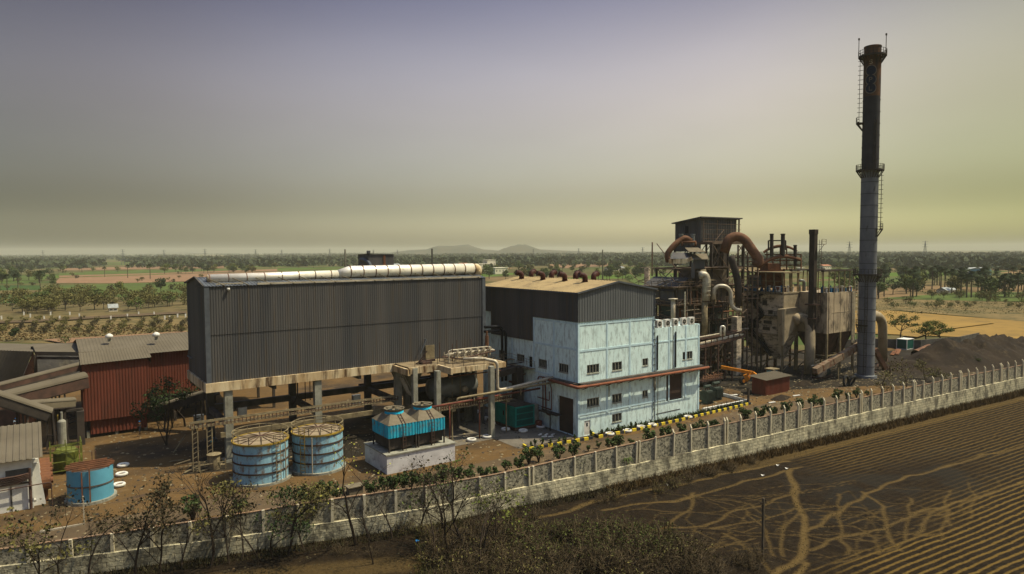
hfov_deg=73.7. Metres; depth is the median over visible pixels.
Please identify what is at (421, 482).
garden bush
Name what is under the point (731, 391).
rubble heap
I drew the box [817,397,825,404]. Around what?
garden bush
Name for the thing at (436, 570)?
thorn bush
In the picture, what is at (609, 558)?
thorn bush
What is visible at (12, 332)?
broadleaf tree
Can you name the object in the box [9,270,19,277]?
broadleaf tree
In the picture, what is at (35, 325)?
orchard shrub
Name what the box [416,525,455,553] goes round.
thorn bush
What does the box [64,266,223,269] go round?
tan field
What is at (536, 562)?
thorn bush
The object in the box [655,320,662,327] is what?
air conditioner
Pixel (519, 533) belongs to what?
thorn bush
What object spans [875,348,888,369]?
ash chute
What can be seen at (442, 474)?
roadside tree
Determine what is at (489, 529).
thorn bush
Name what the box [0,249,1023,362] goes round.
countryside ground
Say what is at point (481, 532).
roadside tree
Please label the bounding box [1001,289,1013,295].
thorn tree
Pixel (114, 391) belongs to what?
red shed
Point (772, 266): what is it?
burner tower
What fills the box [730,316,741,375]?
grey bucket elevator
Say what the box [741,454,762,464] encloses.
thorn bush
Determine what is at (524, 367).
link walkway
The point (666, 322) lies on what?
air conditioner
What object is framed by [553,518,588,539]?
thorn bush
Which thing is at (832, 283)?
green field
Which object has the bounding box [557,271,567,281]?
roof vent
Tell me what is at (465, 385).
horizontal vessel
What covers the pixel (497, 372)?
condensate pipe
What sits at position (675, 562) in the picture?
thorn bush
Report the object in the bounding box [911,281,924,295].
broadleaf tree
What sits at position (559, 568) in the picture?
thorn bush
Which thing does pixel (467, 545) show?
thorn bush
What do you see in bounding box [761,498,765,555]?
utility pole
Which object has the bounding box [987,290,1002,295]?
thorn tree
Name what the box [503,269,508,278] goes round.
broadleaf tree
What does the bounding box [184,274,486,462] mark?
elevated hall
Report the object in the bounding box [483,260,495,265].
house
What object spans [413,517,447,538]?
thorn bush
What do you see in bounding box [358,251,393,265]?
distant boiler tower
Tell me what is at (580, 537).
thorn bush
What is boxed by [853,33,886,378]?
chimney
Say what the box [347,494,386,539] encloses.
roadside tree
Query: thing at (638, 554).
thorn bush
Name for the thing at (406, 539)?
fallen leaves
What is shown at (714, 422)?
garden bush
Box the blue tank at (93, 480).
[64,458,116,506]
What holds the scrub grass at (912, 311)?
on the scrubland at (1018, 315)
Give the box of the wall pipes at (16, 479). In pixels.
[0,468,52,509]
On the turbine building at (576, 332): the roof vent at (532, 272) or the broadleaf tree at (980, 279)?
the roof vent at (532, 272)
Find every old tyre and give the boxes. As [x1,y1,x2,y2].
[842,375,848,386]
[848,375,855,385]
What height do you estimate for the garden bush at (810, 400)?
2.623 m
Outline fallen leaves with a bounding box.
[102,486,699,573]
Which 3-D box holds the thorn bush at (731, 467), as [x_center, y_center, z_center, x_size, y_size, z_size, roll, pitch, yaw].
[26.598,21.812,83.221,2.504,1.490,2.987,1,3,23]
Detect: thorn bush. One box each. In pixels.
[331,541,353,556]
[392,517,417,533]
[405,534,459,573]
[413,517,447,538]
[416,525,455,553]
[419,560,456,573]
[422,541,473,564]
[424,537,473,569]
[428,540,479,573]
[430,529,477,562]
[431,524,474,551]
[440,520,473,537]
[442,555,478,573]
[446,549,489,573]
[450,529,485,551]
[453,536,479,553]
[457,541,495,567]
[457,551,486,570]
[458,514,498,538]
[459,508,492,527]
[460,523,502,557]
[464,534,508,563]
[466,501,512,536]
[466,548,508,573]
[467,553,496,572]
[470,520,513,557]
[472,537,525,572]
[479,544,532,573]
[483,514,509,531]
[485,555,519,573]
[486,520,506,537]
[486,563,529,573]
[487,560,523,573]
[491,504,525,525]
[491,522,527,550]
[491,547,529,564]
[492,536,535,568]
[496,552,537,573]
[499,516,542,543]
[503,557,544,573]
[504,512,546,537]
[506,527,554,562]
[507,520,541,542]
[507,538,529,556]
[508,537,528,553]
[513,539,555,572]
[514,538,556,560]
[520,527,550,547]
[522,504,545,520]
[522,541,576,569]
[537,536,571,560]
[541,555,577,573]
[544,522,579,539]
[544,537,593,573]
[549,516,579,537]
[552,560,582,573]
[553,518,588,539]
[553,524,598,549]
[556,509,601,547]
[563,546,606,573]
[564,537,606,573]
[567,550,606,573]
[570,543,603,564]
[571,529,602,548]
[574,542,609,572]
[575,517,618,542]
[577,542,637,573]
[583,509,619,535]
[583,540,634,573]
[584,541,628,559]
[587,525,615,544]
[587,542,650,573]
[589,527,640,556]
[594,490,613,504]
[594,512,633,539]
[594,530,613,542]
[599,544,649,571]
[600,561,635,573]
[603,487,625,500]
[609,523,653,552]
[610,531,649,555]
[612,539,664,571]
[613,519,645,539]
[614,514,652,534]
[617,539,654,563]
[620,524,659,546]
[620,552,663,573]
[627,537,681,571]
[628,531,663,561]
[629,561,679,573]
[631,524,674,549]
[634,552,671,573]
[637,543,693,573]
[639,527,675,559]
[640,518,688,541]
[640,551,664,571]
[645,535,696,564]
[650,477,673,494]
[650,537,694,559]
[652,529,714,566]
[656,543,707,573]
[657,536,712,573]
[662,471,689,490]
[662,532,692,546]
[664,551,721,573]
[668,523,714,558]
[671,523,724,555]
[671,553,719,573]
[676,551,744,573]
[677,468,699,484]
[677,542,725,568]
[678,531,721,559]
[679,559,723,573]
[693,462,722,477]
[697,548,736,573]
[722,460,738,472]
[723,546,752,565]
[726,544,774,571]
[739,543,775,561]
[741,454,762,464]
[874,368,893,392]
[887,357,921,387]
[914,358,935,378]
[928,366,953,379]
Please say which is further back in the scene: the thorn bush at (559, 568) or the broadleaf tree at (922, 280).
the broadleaf tree at (922, 280)
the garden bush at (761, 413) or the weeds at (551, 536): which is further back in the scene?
the garden bush at (761, 413)
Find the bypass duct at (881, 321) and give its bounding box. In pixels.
[876,311,887,361]
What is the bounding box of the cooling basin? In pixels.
[363,436,455,474]
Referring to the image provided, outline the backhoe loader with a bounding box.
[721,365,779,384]
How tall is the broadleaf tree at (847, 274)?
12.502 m
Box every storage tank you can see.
[230,423,291,487]
[290,415,345,475]
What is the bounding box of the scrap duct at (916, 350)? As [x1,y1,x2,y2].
[911,344,930,354]
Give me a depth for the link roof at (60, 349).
107.45 m
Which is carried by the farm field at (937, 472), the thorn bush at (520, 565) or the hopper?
the thorn bush at (520, 565)
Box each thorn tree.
[0,290,10,303]
[1,292,25,310]
[9,296,29,311]
[10,287,30,296]
[15,298,36,313]
[23,296,40,312]
[27,302,41,312]
[33,289,50,296]
[37,299,55,312]
[38,294,51,300]
[41,298,57,312]
[41,300,59,309]
[42,283,62,288]
[44,286,60,293]
[49,288,67,296]
[57,291,76,309]
[58,336,70,342]
[68,296,92,310]
[69,285,83,298]
[76,288,92,298]
[79,284,96,292]
[84,294,106,309]
[88,288,106,296]
[95,292,114,308]
[105,289,117,295]
[106,297,117,304]
[115,288,129,296]
[117,294,126,303]
[124,292,141,309]
[125,289,138,305]
[126,297,144,311]
[139,291,154,308]
[142,287,156,292]
[150,293,166,306]
[159,293,175,306]
[168,292,180,305]
[174,283,186,291]
[179,292,186,301]
[180,286,186,294]
[180,298,186,304]
[889,301,898,307]
[901,296,911,303]
[924,289,936,297]
[938,290,948,295]
[950,289,961,296]
[975,290,986,295]
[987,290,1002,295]
[991,296,1000,300]
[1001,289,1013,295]
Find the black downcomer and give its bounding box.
[727,255,741,305]
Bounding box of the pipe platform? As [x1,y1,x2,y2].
[393,331,505,437]
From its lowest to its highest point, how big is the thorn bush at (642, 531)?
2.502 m
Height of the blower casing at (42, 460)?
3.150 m
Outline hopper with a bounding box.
[391,372,421,404]
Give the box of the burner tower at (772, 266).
[746,234,801,366]
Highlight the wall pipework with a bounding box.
[509,374,551,415]
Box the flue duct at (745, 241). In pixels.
[720,232,763,267]
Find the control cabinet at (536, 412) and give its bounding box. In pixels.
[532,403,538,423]
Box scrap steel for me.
[169,435,221,472]
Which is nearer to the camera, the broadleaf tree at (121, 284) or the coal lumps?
the coal lumps
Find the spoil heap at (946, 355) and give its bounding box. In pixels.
[874,334,1023,375]
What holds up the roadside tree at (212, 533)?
on the farm field at (937, 472)
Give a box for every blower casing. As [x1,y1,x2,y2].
[39,457,51,466]
[40,462,51,470]
[40,466,52,475]
[40,471,52,500]
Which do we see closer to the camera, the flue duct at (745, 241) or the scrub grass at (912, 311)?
the flue duct at (745, 241)
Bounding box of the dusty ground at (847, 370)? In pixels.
[789,349,1011,389]
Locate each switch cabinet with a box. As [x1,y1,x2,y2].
[193,414,203,424]
[237,407,246,417]
[352,394,360,403]
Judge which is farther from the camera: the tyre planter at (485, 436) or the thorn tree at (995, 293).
the thorn tree at (995, 293)
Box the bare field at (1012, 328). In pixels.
[855,310,1023,338]
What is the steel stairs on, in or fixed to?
attached to the pipe platform
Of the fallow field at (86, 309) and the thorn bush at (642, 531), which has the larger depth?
the fallow field at (86, 309)
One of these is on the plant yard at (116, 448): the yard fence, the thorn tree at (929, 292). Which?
the yard fence
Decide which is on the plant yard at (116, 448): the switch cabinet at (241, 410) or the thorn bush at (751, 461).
the switch cabinet at (241, 410)
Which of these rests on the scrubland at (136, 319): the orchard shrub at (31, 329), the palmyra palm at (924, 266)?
the orchard shrub at (31, 329)
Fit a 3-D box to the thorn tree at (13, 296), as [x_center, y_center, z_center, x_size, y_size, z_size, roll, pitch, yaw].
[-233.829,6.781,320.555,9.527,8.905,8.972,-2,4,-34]
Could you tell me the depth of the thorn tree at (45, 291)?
368.46 m
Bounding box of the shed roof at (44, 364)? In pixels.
[23,355,79,378]
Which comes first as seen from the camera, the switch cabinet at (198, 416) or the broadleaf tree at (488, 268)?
the switch cabinet at (198, 416)
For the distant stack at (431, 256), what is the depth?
699.67 m
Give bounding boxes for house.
[107,304,118,311]
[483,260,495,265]
[493,267,507,273]
[629,216,748,375]
[818,264,830,268]
[936,287,955,292]
[969,267,990,272]
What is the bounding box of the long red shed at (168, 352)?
[73,332,274,420]
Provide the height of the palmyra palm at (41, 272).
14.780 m
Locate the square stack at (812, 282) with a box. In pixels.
[805,229,823,374]
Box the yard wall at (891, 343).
[844,333,978,348]
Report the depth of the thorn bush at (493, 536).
60.74 m
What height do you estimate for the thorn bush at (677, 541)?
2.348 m
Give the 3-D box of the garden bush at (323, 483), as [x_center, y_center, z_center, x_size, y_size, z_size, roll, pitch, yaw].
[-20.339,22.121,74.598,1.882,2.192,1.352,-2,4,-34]
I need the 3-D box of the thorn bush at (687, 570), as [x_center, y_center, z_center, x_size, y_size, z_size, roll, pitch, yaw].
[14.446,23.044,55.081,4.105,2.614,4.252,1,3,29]
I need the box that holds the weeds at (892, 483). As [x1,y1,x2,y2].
[683,400,1023,571]
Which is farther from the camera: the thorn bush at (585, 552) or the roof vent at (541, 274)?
the roof vent at (541, 274)
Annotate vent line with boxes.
[794,279,805,290]
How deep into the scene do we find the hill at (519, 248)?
4629.10 m
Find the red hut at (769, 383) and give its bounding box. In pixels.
[749,371,791,395]
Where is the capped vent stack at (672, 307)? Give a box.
[668,298,677,318]
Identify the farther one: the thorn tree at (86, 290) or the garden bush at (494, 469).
the thorn tree at (86, 290)
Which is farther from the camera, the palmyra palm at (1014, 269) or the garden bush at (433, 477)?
the palmyra palm at (1014, 269)
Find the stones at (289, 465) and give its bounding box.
[1,396,595,539]
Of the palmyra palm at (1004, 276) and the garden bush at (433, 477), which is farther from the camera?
the palmyra palm at (1004, 276)
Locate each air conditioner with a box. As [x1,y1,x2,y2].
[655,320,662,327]
[663,319,670,326]
[671,318,678,325]
[680,317,686,325]
[687,317,694,324]
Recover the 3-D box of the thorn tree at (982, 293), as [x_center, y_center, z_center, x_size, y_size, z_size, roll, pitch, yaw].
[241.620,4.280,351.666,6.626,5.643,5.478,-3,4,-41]
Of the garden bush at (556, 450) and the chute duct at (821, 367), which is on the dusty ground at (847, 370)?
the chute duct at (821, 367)
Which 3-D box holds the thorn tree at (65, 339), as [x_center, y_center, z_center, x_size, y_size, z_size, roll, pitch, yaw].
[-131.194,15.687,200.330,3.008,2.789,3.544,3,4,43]
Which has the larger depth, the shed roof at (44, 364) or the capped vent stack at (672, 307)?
the shed roof at (44, 364)
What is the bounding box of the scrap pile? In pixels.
[874,358,895,372]
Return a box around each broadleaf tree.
[8,328,19,340]
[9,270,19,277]
[17,267,24,274]
[25,270,32,276]
[34,272,42,282]
[45,268,54,274]
[49,277,56,283]
[115,282,126,290]
[152,278,165,289]
[159,264,168,273]
[196,262,204,270]
[204,265,210,270]
[248,265,256,270]
[483,266,492,272]
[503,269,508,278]
[514,263,521,268]
[518,267,527,274]
[606,269,612,279]
[614,270,622,276]
[619,268,627,278]
[632,269,640,278]
[637,265,643,276]
[828,271,837,278]
[836,277,848,286]
[843,268,852,278]
[848,278,858,292]
[876,281,888,298]
[885,278,900,293]
[895,266,906,273]
[895,272,908,281]
[899,277,914,296]
[902,274,916,290]
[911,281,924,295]
[916,272,925,284]
[916,272,929,289]
[927,271,938,284]
[944,275,964,289]
[963,273,974,289]
[973,276,998,296]
[974,270,989,289]
[982,280,998,296]
[996,277,1016,295]
[1003,264,1013,271]
[1008,272,1023,290]
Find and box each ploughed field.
[55,271,277,282]
[59,269,276,276]
[550,264,607,267]
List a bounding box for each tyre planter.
[114,481,125,487]
[115,471,127,476]
[117,462,128,467]
[466,437,475,441]
[482,434,491,438]
[518,428,527,432]
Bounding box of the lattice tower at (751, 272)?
[729,245,759,369]
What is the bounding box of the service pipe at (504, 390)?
[456,382,553,406]
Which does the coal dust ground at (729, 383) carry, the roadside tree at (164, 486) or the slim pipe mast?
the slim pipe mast
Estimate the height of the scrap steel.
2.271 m
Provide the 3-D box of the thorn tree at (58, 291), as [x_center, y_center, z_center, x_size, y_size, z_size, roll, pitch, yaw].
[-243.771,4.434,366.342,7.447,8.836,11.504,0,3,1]
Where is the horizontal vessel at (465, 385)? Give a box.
[425,374,484,427]
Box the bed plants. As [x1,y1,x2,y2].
[598,400,747,434]
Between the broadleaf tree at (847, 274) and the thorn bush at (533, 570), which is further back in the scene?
the broadleaf tree at (847, 274)
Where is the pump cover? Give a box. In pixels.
[344,482,362,495]
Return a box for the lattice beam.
[427,370,500,376]
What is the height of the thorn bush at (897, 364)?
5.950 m
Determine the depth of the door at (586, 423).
99.71 m
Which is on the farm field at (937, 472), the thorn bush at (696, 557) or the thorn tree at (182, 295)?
the thorn bush at (696, 557)
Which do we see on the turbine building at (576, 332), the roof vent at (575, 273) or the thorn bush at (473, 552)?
the roof vent at (575, 273)
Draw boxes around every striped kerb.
[522,436,592,449]
[592,402,750,437]
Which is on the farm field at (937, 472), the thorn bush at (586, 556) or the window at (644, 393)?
the thorn bush at (586, 556)
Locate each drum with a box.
[199,452,225,471]
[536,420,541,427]
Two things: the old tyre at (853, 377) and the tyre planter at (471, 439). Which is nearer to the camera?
the tyre planter at (471, 439)
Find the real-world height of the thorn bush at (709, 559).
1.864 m
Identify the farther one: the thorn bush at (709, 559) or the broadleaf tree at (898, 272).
the broadleaf tree at (898, 272)
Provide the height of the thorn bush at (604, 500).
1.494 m
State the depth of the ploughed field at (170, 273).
878.62 m
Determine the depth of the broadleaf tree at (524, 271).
646.59 m
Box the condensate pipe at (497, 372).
[463,357,553,389]
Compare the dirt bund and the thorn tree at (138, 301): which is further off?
the thorn tree at (138, 301)
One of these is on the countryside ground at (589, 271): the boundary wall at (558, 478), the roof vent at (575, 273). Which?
the boundary wall at (558, 478)
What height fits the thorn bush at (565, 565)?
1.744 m
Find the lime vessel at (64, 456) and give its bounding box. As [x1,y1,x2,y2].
[49,437,82,472]
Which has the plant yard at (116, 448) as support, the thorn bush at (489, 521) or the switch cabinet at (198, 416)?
the switch cabinet at (198, 416)
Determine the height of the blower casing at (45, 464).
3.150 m
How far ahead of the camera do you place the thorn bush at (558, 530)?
63.61 m
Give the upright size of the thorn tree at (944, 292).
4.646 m
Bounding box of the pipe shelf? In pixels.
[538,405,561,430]
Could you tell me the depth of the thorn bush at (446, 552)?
58.96 m
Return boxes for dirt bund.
[903,320,993,336]
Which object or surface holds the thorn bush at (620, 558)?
on the farm field at (937, 472)
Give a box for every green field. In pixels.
[0,285,39,290]
[0,294,44,302]
[1,276,46,280]
[59,268,270,275]
[59,282,185,296]
[625,275,677,284]
[793,277,900,287]
[890,292,1023,300]
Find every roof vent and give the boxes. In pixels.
[515,270,523,278]
[529,269,536,276]
[536,270,544,279]
[549,269,556,277]
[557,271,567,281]
[573,270,580,278]
[577,272,587,282]
[591,271,599,279]
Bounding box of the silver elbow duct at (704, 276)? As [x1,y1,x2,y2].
[698,271,710,300]
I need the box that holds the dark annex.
[358,372,463,412]
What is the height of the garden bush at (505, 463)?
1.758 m
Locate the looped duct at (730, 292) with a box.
[711,284,741,311]
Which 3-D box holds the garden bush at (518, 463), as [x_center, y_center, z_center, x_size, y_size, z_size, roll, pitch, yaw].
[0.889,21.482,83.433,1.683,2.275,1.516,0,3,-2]
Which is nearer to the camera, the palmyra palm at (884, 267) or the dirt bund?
the dirt bund
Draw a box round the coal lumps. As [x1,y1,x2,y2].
[2,369,867,571]
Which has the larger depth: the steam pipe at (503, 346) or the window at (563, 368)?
the steam pipe at (503, 346)
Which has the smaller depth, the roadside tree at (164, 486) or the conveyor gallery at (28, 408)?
the roadside tree at (164, 486)
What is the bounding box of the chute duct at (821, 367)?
[812,342,856,378]
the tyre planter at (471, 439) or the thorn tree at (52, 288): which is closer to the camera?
the tyre planter at (471, 439)
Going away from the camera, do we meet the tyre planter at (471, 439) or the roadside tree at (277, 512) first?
the roadside tree at (277, 512)
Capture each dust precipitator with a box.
[743,271,802,372]
[790,268,857,371]
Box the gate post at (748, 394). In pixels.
[747,387,749,402]
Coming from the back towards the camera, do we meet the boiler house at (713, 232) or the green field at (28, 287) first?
the green field at (28, 287)
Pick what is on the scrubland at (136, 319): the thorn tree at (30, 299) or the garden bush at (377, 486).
the thorn tree at (30, 299)
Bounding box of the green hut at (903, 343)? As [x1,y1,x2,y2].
[896,337,913,349]
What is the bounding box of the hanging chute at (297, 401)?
[293,381,310,404]
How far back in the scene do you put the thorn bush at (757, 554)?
59.38 m
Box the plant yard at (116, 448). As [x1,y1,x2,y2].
[0,346,911,536]
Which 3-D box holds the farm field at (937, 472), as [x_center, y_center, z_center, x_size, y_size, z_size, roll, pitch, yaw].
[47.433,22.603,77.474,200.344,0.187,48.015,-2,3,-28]
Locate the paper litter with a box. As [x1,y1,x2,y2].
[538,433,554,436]
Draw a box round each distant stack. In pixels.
[344,249,345,266]
[431,249,432,263]
[602,250,602,279]
[651,242,652,275]
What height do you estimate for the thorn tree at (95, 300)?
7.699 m
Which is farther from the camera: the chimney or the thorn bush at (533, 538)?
the chimney
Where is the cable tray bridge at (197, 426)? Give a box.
[189,395,397,471]
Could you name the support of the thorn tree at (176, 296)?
on the fallow field at (86, 309)
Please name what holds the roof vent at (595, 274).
on the turbine building at (576, 332)
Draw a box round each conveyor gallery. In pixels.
[0,362,81,443]
[0,372,88,445]
[0,390,52,422]
[32,397,75,449]
[147,390,219,432]
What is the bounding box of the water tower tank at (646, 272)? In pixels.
[644,268,649,283]
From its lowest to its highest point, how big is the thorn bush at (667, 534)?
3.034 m
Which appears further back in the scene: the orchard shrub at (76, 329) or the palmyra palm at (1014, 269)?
the palmyra palm at (1014, 269)
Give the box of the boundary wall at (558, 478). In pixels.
[0,359,1023,573]
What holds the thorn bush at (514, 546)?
on the farm field at (937, 472)
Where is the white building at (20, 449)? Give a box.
[0,421,45,513]
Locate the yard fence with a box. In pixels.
[706,390,746,408]
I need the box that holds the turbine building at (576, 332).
[483,276,703,436]
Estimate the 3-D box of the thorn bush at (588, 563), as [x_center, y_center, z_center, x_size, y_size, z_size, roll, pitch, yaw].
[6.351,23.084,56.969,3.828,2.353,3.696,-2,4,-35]
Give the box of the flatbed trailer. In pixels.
[699,372,723,385]
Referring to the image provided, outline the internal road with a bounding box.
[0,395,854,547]
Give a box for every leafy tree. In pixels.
[128,375,195,445]
[142,381,200,426]
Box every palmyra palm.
[3,274,10,291]
[13,273,20,288]
[35,271,43,290]
[880,265,887,284]
[880,271,889,296]
[900,267,910,273]
[908,270,919,295]
[920,265,929,285]
[928,267,936,288]
[933,265,939,284]
[936,266,945,287]
[940,267,949,286]
[947,269,957,291]
[957,274,963,290]
[958,267,966,291]
[961,274,973,297]
[966,270,979,297]
[974,273,983,292]
[977,268,988,287]
[999,273,1009,296]
[1006,276,1014,296]
[1010,267,1017,274]
[1011,272,1023,293]
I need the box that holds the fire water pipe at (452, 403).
[405,387,539,438]
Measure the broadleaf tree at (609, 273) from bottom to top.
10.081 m
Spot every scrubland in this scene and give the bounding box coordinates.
[0,315,187,342]
[855,299,1023,320]
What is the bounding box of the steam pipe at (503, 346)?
[484,325,506,380]
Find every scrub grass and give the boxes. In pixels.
[0,324,187,340]
[876,301,1023,313]
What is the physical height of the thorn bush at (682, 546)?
2.945 m
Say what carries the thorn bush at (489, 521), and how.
on the farm field at (937, 472)
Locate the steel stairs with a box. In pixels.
[399,374,410,395]
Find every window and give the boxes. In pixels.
[517,354,523,362]
[538,359,546,368]
[558,363,567,373]
[587,364,599,374]
[587,397,598,407]
[612,361,621,371]
[612,393,621,403]
[612,413,621,422]
[642,358,648,366]
[642,390,647,397]
[682,351,691,360]
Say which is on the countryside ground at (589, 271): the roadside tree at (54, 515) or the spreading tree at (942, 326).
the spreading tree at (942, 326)
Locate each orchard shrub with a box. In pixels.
[25,327,36,332]
[27,322,38,327]
[37,326,48,332]
[71,327,83,332]
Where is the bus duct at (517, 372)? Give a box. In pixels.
[495,362,523,400]
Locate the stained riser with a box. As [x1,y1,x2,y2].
[701,301,707,335]
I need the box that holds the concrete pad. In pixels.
[442,409,572,448]
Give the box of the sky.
[0,0,1023,253]
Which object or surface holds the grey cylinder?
on the plant yard at (116, 448)
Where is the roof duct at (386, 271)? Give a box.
[206,263,481,285]
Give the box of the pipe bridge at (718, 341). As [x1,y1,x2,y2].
[700,330,744,380]
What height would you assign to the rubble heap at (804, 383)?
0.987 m
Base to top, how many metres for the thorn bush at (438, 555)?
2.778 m
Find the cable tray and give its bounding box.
[403,394,512,440]
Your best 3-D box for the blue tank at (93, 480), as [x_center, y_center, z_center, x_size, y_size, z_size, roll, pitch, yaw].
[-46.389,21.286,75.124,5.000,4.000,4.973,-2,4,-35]
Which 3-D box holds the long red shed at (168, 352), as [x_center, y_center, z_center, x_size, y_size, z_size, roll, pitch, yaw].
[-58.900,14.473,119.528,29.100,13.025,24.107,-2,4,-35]
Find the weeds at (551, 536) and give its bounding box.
[412,519,673,573]
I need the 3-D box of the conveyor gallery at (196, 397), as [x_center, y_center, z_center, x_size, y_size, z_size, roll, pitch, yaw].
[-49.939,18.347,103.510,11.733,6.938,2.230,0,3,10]
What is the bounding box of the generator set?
[487,396,535,430]
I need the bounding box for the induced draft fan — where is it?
[801,364,833,379]
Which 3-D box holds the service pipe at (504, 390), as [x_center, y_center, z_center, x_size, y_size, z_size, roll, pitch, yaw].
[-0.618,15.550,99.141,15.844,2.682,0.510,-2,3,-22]
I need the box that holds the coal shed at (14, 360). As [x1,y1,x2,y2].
[0,343,35,425]
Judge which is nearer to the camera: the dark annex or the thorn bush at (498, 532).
the thorn bush at (498, 532)
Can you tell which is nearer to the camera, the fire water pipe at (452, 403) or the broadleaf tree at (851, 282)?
the fire water pipe at (452, 403)
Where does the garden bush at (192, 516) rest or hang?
on the plant yard at (116, 448)
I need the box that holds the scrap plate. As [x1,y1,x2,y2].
[890,349,900,355]
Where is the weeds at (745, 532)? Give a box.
[323,469,978,573]
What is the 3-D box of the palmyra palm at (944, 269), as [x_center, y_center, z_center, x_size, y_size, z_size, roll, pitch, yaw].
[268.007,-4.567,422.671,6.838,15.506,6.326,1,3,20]
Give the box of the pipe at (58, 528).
[40,496,84,532]
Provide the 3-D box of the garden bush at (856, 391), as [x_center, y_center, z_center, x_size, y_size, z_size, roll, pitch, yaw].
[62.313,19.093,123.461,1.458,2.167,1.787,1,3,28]
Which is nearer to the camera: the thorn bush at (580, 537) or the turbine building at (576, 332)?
the thorn bush at (580, 537)
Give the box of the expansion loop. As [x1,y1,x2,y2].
[720,325,725,335]
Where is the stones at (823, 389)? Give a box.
[699,362,974,415]
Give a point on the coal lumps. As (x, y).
(418, 469)
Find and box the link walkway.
[490,353,534,369]
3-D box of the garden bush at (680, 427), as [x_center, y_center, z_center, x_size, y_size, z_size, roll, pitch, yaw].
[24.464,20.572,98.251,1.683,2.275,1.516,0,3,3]
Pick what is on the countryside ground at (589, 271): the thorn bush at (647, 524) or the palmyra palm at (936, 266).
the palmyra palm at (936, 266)
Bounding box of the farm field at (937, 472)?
[91,395,1023,573]
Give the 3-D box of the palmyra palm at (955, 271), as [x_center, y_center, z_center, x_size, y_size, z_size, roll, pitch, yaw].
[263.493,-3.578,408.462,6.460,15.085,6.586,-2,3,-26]
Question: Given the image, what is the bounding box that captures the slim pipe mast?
[684,292,685,317]
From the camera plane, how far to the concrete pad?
100.77 m
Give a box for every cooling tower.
[372,405,416,452]
[404,401,444,447]
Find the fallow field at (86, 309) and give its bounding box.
[0,294,186,315]
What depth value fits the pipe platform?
98.64 m
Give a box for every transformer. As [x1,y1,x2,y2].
[700,384,714,404]
[710,381,722,400]
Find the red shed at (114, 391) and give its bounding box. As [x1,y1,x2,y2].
[78,346,150,437]
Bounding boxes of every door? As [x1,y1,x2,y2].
[425,345,434,359]
[584,420,589,435]
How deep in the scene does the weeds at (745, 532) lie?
67.01 m
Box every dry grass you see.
[61,479,642,573]
[603,389,1023,491]
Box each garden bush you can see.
[180,493,201,520]
[231,499,247,512]
[317,480,333,497]
[331,481,344,497]
[361,479,373,492]
[371,479,379,491]
[378,475,392,490]
[386,473,402,489]
[398,474,409,488]
[402,469,418,486]
[417,474,428,485]
[425,471,438,483]
[435,464,447,482]
[447,466,463,479]
[463,462,475,477]
[476,466,490,475]
[489,466,498,473]
[501,459,512,470]
[513,453,525,467]
[522,446,536,464]
[533,445,543,462]
[551,443,566,458]
[568,440,580,455]
[605,437,617,447]
[614,435,624,445]
[642,427,655,439]
[659,425,671,435]
[676,422,686,431]
[691,422,700,428]
[698,419,710,427]
[709,420,719,425]
[738,407,751,419]
[753,404,767,416]
[767,406,777,413]
[780,401,792,411]
[795,398,803,408]
[807,394,818,406]
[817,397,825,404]
[831,388,842,401]
[852,386,860,397]
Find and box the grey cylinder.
[57,412,66,447]
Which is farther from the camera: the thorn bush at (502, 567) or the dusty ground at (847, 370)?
the dusty ground at (847, 370)
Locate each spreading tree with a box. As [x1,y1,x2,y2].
[887,313,919,337]
[909,320,939,338]
[926,322,954,337]
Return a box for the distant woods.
[0,251,1023,269]
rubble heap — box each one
[724,389,740,394]
[770,395,790,400]
[793,380,814,386]
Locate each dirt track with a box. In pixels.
[0,311,186,322]
[44,331,186,342]
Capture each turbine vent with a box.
[105,333,112,341]
[152,332,159,339]
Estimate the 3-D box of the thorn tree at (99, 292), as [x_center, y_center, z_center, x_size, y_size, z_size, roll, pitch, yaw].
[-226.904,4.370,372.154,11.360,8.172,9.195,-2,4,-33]
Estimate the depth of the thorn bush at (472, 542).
60.58 m
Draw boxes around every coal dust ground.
[183,433,374,474]
[699,347,845,398]
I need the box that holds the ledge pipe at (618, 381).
[542,366,711,389]
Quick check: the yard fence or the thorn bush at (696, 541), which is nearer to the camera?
the thorn bush at (696, 541)
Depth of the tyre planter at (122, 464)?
85.93 m
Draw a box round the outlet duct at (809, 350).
[793,313,814,374]
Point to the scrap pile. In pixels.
(889, 368)
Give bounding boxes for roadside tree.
[0,484,121,573]
[0,506,94,573]
[83,504,137,573]
[86,472,199,573]
[109,484,185,573]
[165,455,259,567]
[170,504,216,568]
[186,482,265,558]
[188,476,254,563]
[198,511,271,564]
[252,483,313,558]
[259,480,344,550]
[286,481,336,556]
[314,435,390,545]
[345,502,384,563]
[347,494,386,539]
[364,476,403,538]
[393,476,444,563]
[398,447,493,543]
[400,455,489,530]
[401,465,462,530]
[429,475,491,558]
[468,477,506,569]
[472,468,527,552]
[472,481,530,543]
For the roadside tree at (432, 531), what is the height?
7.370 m
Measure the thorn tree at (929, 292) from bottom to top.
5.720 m
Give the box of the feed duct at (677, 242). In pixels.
[664,235,696,262]
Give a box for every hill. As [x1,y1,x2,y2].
[0,252,114,254]
[146,252,208,254]
[389,244,496,254]
[487,244,592,253]
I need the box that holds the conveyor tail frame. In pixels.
[50,408,84,444]
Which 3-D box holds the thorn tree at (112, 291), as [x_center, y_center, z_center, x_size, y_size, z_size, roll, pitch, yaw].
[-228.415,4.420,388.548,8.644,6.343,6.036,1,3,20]
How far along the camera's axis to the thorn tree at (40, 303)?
305.49 m
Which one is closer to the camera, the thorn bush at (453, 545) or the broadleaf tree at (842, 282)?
the thorn bush at (453, 545)
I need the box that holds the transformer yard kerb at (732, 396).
[702,393,746,410]
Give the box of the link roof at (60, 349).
[31,343,87,425]

